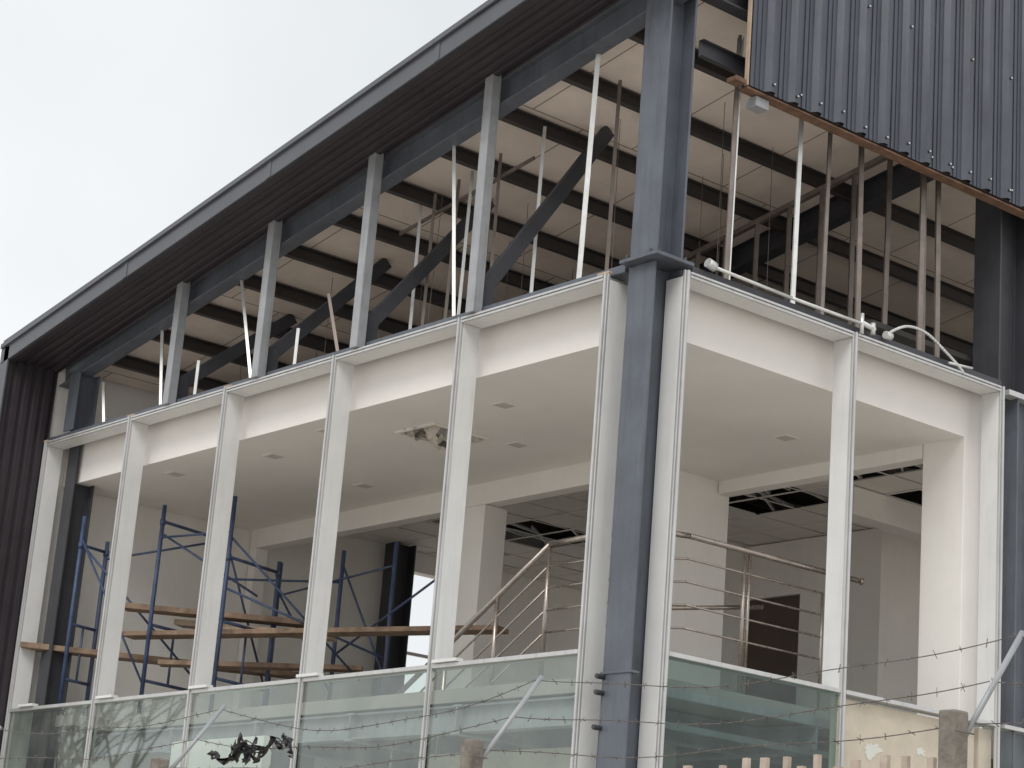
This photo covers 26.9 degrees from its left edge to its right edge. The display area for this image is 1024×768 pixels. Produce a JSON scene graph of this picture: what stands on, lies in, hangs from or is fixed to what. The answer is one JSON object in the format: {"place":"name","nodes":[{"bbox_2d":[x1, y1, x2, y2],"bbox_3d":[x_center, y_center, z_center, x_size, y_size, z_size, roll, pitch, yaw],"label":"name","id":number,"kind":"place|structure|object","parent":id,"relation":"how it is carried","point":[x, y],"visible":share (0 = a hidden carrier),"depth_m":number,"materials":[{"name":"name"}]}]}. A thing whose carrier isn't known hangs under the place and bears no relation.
{"place":"outdoors","nodes":[
{"label":"outdoors","id":0,"kind":"place"},
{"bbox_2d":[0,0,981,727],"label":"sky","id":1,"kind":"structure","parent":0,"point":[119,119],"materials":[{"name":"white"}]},
{"bbox_2d":[59,0,934,388],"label":"roof beams","id":2,"kind":"structure","parent":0,"point":[601,34],"depth_m":20.52,"materials":[{"name":"grey metal"}]},
{"bbox_2d":[112,28,974,390],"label":"roof purlins","id":3,"kind":"object","parent":2,"relation":"on","point":[624,160],"visible":0.22,"depth_m":21.67,"materials":[{"name":"black metal"}]},
{"label":"ground","id":4,"kind":"structure","parent":0,"visible":0},
{"bbox_2d":[0,346,58,751],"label":"wing wall","id":5,"kind":"structure","parent":4,"relation":"on","point":[27,397],"depth_m":23.78,"materials":[{"name":"grey metal"}]},
{"bbox_2d":[0,269,1004,767],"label":"curtain wall mullions","id":6,"kind":"object","parent":4,"relation":"on","point":[598,535],"visible":0.94,"depth_m":18.01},
{"bbox_2d":[17,271,611,707],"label":"sill clips and packers","id":7,"kind":"object","parent":6,"relation":"attached to","point":[439,661],"visible":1,"depth_m":18.97,"materials":[{"name":"grey metal"}]},
{"bbox_2d":[9,272,1023,734],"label":"curtain wall rails","id":8,"kind":"object","parent":6,"relation":"attached to","point":[699,284],"visible":1,"depth_m":18.42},
{"bbox_2d":[49,265,1000,439],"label":"ring beam","id":9,"kind":"structure","parent":6,"relation":"on","point":[620,272],"depth_m":18.21,"materials":[{"name":"white paint"}]},
{"bbox_2d":[162,74,501,405],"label":"attic posts","id":10,"kind":"object","parent":9,"relation":"on","point":[481,221],"visible":0.83,"depth_m":19.75,"materials":[{"name":"grey metal"}]},
{"bbox_2d":[176,126,613,399],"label":"knee braces","id":11,"kind":"object","parent":9,"relation":"on","point":[426,265],"visible":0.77,"depth_m":20.14,"materials":[{"name":"paint"}]},
{"bbox_2d":[102,35,940,421],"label":"partition studs","id":12,"kind":"object","parent":9,"relation":"on","point":[822,191],"visible":0.44,"depth_m":19.18,"materials":[{"name":"metal"}]},
{"bbox_2d":[704,258,972,372],"bbox_3d":[2.801,-0.573,17.883,3.301,0.266,0.080,17,-20,-37],"label":"conduit pipe","id":13,"kind":"object","parent":9,"relation":"on","point":[710,264],"visible":1,"depth_m":17.88,"materials":[{"name":"plastic"}]},
{"bbox_2d":[662,657,837,767],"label":"glazing","id":14,"kind":"structure","parent":6,"relation":"attached to","point":[758,700],"depth_m":16.37,"materials":[{"name":"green glass"}]},
{"bbox_2d":[3,369,1005,767],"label":"interior walls","id":15,"kind":"structure","parent":4,"relation":"on","point":[915,567],"depth_m":23.86,"materials":[{"name":"paint"}]},
{"bbox_2d":[63,285,964,529],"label":"plasterboard ceiling","id":16,"kind":"structure","parent":15,"relation":"attached to","point":[754,383],"depth_m":19.67,"materials":[{"name":"white paint"}]},
{"bbox_2d":[404,425,483,449],"bbox_3d":[-0.685,0.500,20.499,0.670,0.265,0.540,17,-20,-37],"label":"crumpled film","id":17,"kind":"object","parent":16,"relation":"hanging from","point":[429,432],"visible":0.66,"depth_m":20.41,"materials":[{"name":"plastic"}]},
{"bbox_2d":[164,401,799,488],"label":"ceiling light fittings","id":18,"kind":"object","parent":16,"relation":"attached to","point":[518,444],"visible":0.84,"depth_m":20.52,"materials":[{"name":"white paint"}]},
{"bbox_2d":[348,464,922,589],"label":"suspended tile ceiling","id":19,"kind":"structure","parent":15,"relation":"attached to","point":[565,515],"depth_m":24.61,"materials":[{"name":"metal"}]},
{"bbox_2d":[0,630,1023,767],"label":"barbed wire fence","id":20,"kind":"object","parent":4,"relation":"on","point":[955,728],"visible":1,"depth_m":7.86,"materials":[{"name":"metal"}]},
{"bbox_2d":[207,732,293,765],"bbox_3d":[-1.300,1.812,10.631,0.069,0.177,0.728,18,-21,-39],"label":"torn black plastic sheet","id":21,"kind":"object","parent":20,"relation":"attached to","point":[245,748],"visible":1,"depth_m":10.62,"materials":[{"name":"black plastic"}]},
{"bbox_2d":[57,695,990,767],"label":"storey structure","id":22,"kind":"object","parent":4,"relation":"on","point":[862,721],"visible":0.52,"depth_m":19.42,"materials":[{"name":"glass"}]},
{"bbox_2d":[55,319,993,767],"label":"floor slabs","id":23,"kind":"structure","parent":22,"relation":"on","point":[447,697],"depth_m":20.22,"materials":[{"name":"concrete"}]},
{"bbox_2d":[56,496,434,715],"bbox_3d":[-2.559,2.508,22.979,4.275,2.280,1.725,-5,-18,30],"label":"scaffolding","id":24,"kind":"object","parent":23,"relation":"on","point":[278,594],"visible":0.73,"depth_m":22.97,"materials":[{"name":"blue metal"}]},
{"bbox_2d":[20,641,298,678],"bbox_3d":[-3.861,3.047,23.518,3.041,0.120,0.260,6,-16,-4],"label":"wooden plank","id":25,"kind":"object","parent":24,"relation":"on","point":[76,651],"visible":0.56,"depth_m":23.40,"materials":[{"name":"brown wood"}]},
{"bbox_2d":[125,602,304,627],"bbox_3d":[-3.224,2.494,23.062,2.045,0.150,0.260,2,-16,10],"label":"wooden plank","id":26,"kind":"object","parent":24,"relation":"on","point":[228,616],"visible":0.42,"depth_m":22.98,"materials":[{"name":"brown wood"}]},
{"bbox_2d":[174,619,336,641],"bbox_3d":[-2.767,2.650,22.985,1.864,0.179,0.220,-1,-17,20],"label":"wooden plank","id":27,"kind":"object","parent":24,"relation":"on","point":[190,624],"visible":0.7,"depth_m":23.00,"materials":[{"name":"brown wood"}]},
{"bbox_2d":[158,659,362,672],"bbox_3d":[-2.670,3.001,22.726,2.166,0.150,0.220,4,-16,2],"label":"wooden plank","id":28,"kind":"object","parent":24,"relation":"on","point":[256,666],"visible":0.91,"depth_m":22.63,"materials":[{"name":"brown wood"}]},
{"bbox_2d":[122,625,508,639],"bbox_3d":[-2.131,2.576,22.145,4.578,0.090,0.260,-4,-18,27],"label":"wooden plank","id":29,"kind":"object","parent":24,"relation":"on","point":[331,632],"visible":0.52,"depth_m":22.05,"materials":[{"name":"brown wood"}]},
{"bbox_2d":[373,531,863,767],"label":"stair railing","id":30,"kind":"object","parent":23,"relation":"on","point":[549,545],"visible":0.66,"depth_m":19.01,"materials":[{"name":"silver metal"}]},
{"bbox_2d":[864,742,924,760],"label":"filler patches","id":31,"kind":"object","parent":22,"relation":"attached to","point":[871,751],"visible":1,"depth_m":17.34,"materials":[{"name":"white paint"}]},
{"bbox_2d":[26,198,1023,767],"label":"steel columns","id":32,"kind":"structure","parent":4,"relation":"on","point":[998,308],"depth_m":19.82,"materials":[{"name":"grey metal"}]},
{"bbox_2d":[4,0,975,395],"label":"roof deck","id":33,"kind":"structure","parent":32,"relation":"on","point":[564,104],"depth_m":21.39,"materials":[{"name":"beige metal"}]},
{"bbox_2d":[0,0,620,372],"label":"eave soffit and fascia","id":34,"kind":"structure","parent":33,"relation":"attached to","point":[439,77],"depth_m":20.26,"materials":[{"name":"grey metal"}]},
{"bbox_2d":[698,0,1023,218],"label":"cladding framing","id":35,"kind":"object","parent":33,"relation":"attached to","point":[758,101],"visible":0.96,"depth_m":17.82,"materials":[{"name":"grey metal"}]},
{"bbox_2d":[750,0,1023,205],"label":"corrugated cladding","id":36,"kind":"structure","parent":35,"relation":"attached to","point":[938,85],"depth_m":18.77,"materials":[{"name":"paint"}]},
{"bbox_2d":[591,0,697,767],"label":"corner column","id":37,"kind":"structure","parent":4,"relation":"on","point":[655,262],"depth_m":16.63,"materials":[{"name":"grey metal"}]}
]}

